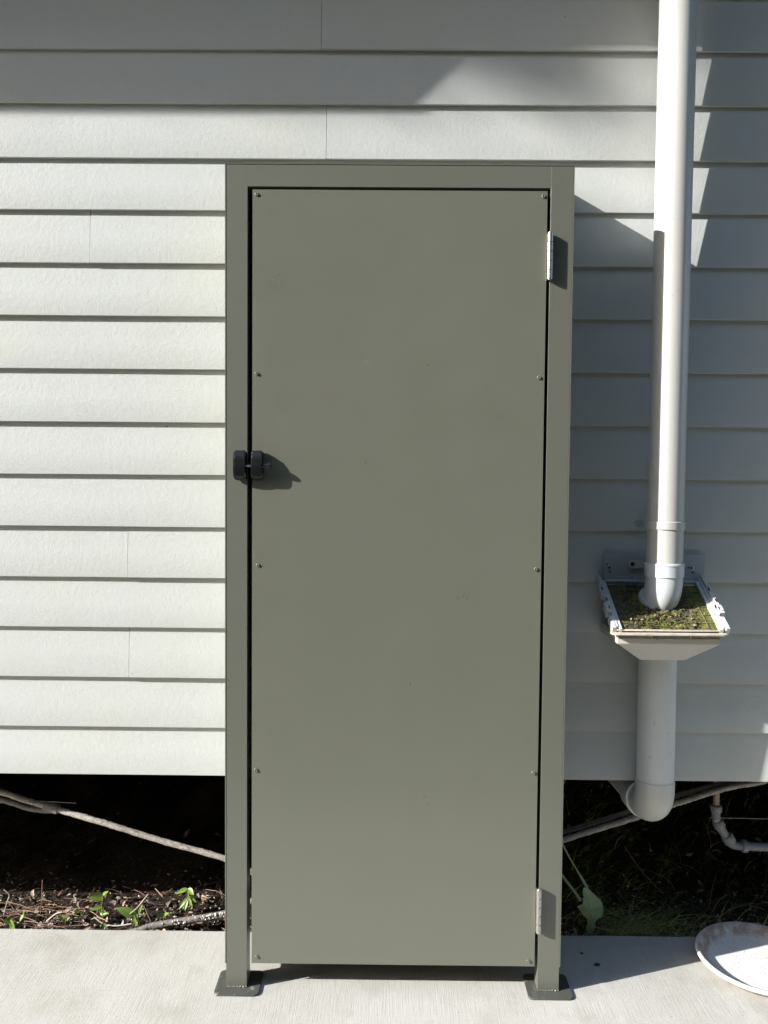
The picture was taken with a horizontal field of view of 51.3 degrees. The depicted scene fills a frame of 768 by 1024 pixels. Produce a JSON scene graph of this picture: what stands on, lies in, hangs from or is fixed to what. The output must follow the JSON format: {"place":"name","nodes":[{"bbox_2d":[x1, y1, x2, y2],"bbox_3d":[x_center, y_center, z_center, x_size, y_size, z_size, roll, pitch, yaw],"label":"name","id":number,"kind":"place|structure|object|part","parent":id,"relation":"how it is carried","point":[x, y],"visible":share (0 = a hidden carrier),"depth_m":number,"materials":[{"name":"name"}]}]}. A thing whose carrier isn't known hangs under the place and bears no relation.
{"place":"outdoors","nodes":[
{"label":"outdoors","id":0,"kind":"place"},
{"bbox_2d":[0,929,767,1023],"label":"concrete path","id":1,"kind":"structure","parent":0,"point":[53,976],"depth_m":2.10,"materials":[{"name":"grey concrete"}]},
{"bbox_2d":[214,163,574,1000],"bbox_3d":[0.033,0.172,2.134,0.927,2.149,0.248,0,2,0],"label":"door frame","id":2,"kind":"object","parent":1,"relation":"on","point":[398,371],"visible":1,"depth_m":2.04,"materials":[{"name":"grey paint"}]},
{"bbox_3d":[0.031,0.188,2.041,0.737,1.984,0.003,0,2,0],"label":"door","id":3,"kind":"part","parent":2,"relation":"part of","materials":[{"name":"metal"}]},
{"bbox_2d":[695,922,767,996],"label":"saucer","id":4,"kind":"object","parent":1,"relation":"on","point":[735,954],"visible":1,"depth_m":2.26,"materials":[{"name":"white ceramic"}]},
{"bbox_2d":[0,773,767,936],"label":"soil","id":5,"kind":"structure","parent":0,"point":[35,837],"depth_m":2.94,"materials":[{"name":"black soil"}]},
{"bbox_2d":[3,889,9,914],"bbox_3d":[-1.163,1.201,2.463,0.020,0.082,0.003,0,2,0],"label":"twig","id":6,"kind":"object","parent":5,"relation":"on","point":[7,900],"visible":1,"depth_m":2.46,"materials":[{"name":"wood"}]},
{"bbox_2d":[2,910,24,928],"bbox_3d":[-1.122,1.249,2.429,0.066,0.073,0.031,-1,3,-38],"label":"weed","id":7,"kind":"object","parent":5,"relation":"on","point":[7,921],"visible":0.87,"depth_m":2.42,"materials":[{"name":"green plant"}]},
{"bbox_2d":[0,898,101,927],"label":"needle straw","id":8,"kind":"object","parent":5,"relation":"on","point":[19,911],"visible":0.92,"depth_m":2.48,"materials":[{"name":"brown plant"}]},
{"bbox_2d":[74,891,108,918],"bbox_3d":[-0.900,1.226,2.465,0.107,0.119,0.022,0,3,-7],"label":"weed","id":9,"kind":"object","parent":5,"relation":"on","point":[96,896],"visible":0.9,"depth_m":2.46,"materials":[{"name":"green plant"}]},
{"bbox_2d":[102,907,106,928],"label":"weed","id":10,"kind":"object","parent":5,"relation":"on","point":[104,925],"visible":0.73,"depth_m":2.42,"materials":[{"name":"green plant"}]},
{"bbox_2d":[94,917,131,926],"bbox_3d":[-0.825,1.243,2.427,0.116,0.025,0.011,1,2,3],"label":"twig","id":11,"kind":"object","parent":5,"relation":"on","point":[113,925],"visible":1,"depth_m":2.42,"materials":[{"name":"beige plant"}]},
{"bbox_2d":[116,900,142,925],"bbox_3d":[-0.777,1.235,2.438,0.084,0.105,0.022,0,2,0],"label":"weed","id":12,"kind":"object","parent":5,"relation":"on","point":[125,911],"visible":0.94,"depth_m":2.44,"materials":[{"name":"green plant"}]},
{"bbox_2d":[155,912,168,920],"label":"weed","id":13,"kind":"object","parent":5,"relation":"on","point":[161,914],"visible":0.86,"depth_m":2.45,"materials":[{"name":"green plant"}]},
{"bbox_2d":[177,888,195,911],"bbox_3d":[-0.617,1.232,2.504,0.063,0.108,0.028,0,2,0],"label":"weed","id":14,"kind":"object","parent":5,"relation":"on","point":[189,900],"visible":0.95,"depth_m":2.50,"materials":[{"name":"green plant"}]},
{"bbox_2d":[130,898,251,930],"bbox_3d":[-0.390,1.205,2.462,0.866,0.171,0.083,0,3,-12],"label":"ground conduit","id":15,"kind":"object","parent":5,"relation":"on","point":[206,917],"visible":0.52,"depth_m":2.41,"materials":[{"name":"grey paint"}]},
{"bbox_2d":[0,774,767,936],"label":"leaf litter","id":16,"kind":"object","parent":5,"relation":"on","point":[204,900],"visible":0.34,"depth_m":2.57,"materials":[{"name":"brown plant"}]},
{"bbox_2d":[625,847,663,894],"bbox_3d":[0.865,1.192,2.655,0.132,0.142,0.003,2,3,23],"label":"twig","id":17,"kind":"object","parent":16,"relation":"on","point":[642,871],"visible":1,"depth_m":2.66,"materials":[{"name":"brown wood"}]},
{"bbox_2d":[562,844,603,934],"bbox_3d":[0.586,1.146,2.446,0.163,0.287,0.047,2,3,33],"label":"withered plant","id":18,"kind":"object","parent":5,"relation":"on","point":[590,908],"visible":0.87,"depth_m":2.42,"materials":[{"name":"green plant"}]},
{"bbox_2d":[561,780,767,936],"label":"grass","id":19,"kind":"structure","parent":5,"relation":"on","point":[641,929],"depth_m":2.53,"materials":[{"name":"green plant"}]},
{"label":"ground","id":20,"kind":"structure","parent":0,"visible":0},
{"bbox_2d":[0,0,767,781],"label":"weatherboard house","id":21,"kind":"structure","parent":20,"relation":"on","point":[130,130],"depth_m":2.22,"materials":[{"name":"paint"}]},
{"bbox_2d":[0,796,50,813],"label":"cable","id":22,"kind":"object","parent":21,"relation":"attached to","point":[20,805],"visible":0.8,"depth_m":2.41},
{"bbox_2d":[0,781,767,874],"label":"cable","id":23,"kind":"object","parent":21,"relation":"attached to","point":[221,857],"visible":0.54,"depth_m":2.38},
{"bbox_2d":[42,801,60,814],"bbox_3d":[-0.997,0.886,2.399,0.050,0.037,0.031,0,2,0],"label":"tape sleeve","id":24,"kind":"object","parent":23,"relation":"attached to","point":[51,807],"visible":1,"depth_m":2.39,"materials":[{"name":"grey plastic"}]},
{"bbox_2d":[563,781,742,834],"bbox_3d":[1.033,0.883,2.442,1.016,0.195,0.106,0,3,-8],"label":"cable","id":25,"kind":"object","parent":21,"relation":"attached to","point":[628,811],"visible":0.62,"depth_m":2.40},
{"bbox_2d":[628,0,697,610],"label":"downpipe","id":26,"kind":"object","parent":21,"relation":"attached to","point":[662,564],"visible":0.92,"depth_m":2.09,"materials":[{"name":"white plastic"}]},
{"bbox_2d":[596,554,729,659],"bbox_3d":[0.743,0.257,2.150,0.312,0.271,0.209,0,2,0],"label":"rain head","id":27,"kind":"object","parent":21,"relation":"attached to","point":[693,622],"visible":0.86,"depth_m":2.12},
{"bbox_2d":[608,659,676,820],"bbox_3d":[0.744,0.621,2.518,0.116,0.502,0.719,0,2,-1],"label":"discharge pipe","id":28,"kind":"object","parent":27,"relation":"attached to","point":[647,793],"visible":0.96,"depth_m":2.17,"materials":[{"name":"plastic"}]},
{"bbox_2d":[709,817,767,818],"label":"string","id":29,"kind":"object","parent":21,"relation":"attached to","point":[744,818],"visible":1,"depth_m":2.67,"materials":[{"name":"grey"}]},
{"bbox_2d":[710,781,767,852],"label":"waste pipe","id":30,"kind":"object","parent":21,"relation":"attached to","point":[730,841],"visible":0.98,"depth_m":2.46,"materials":[{"name":"grey plastic"}]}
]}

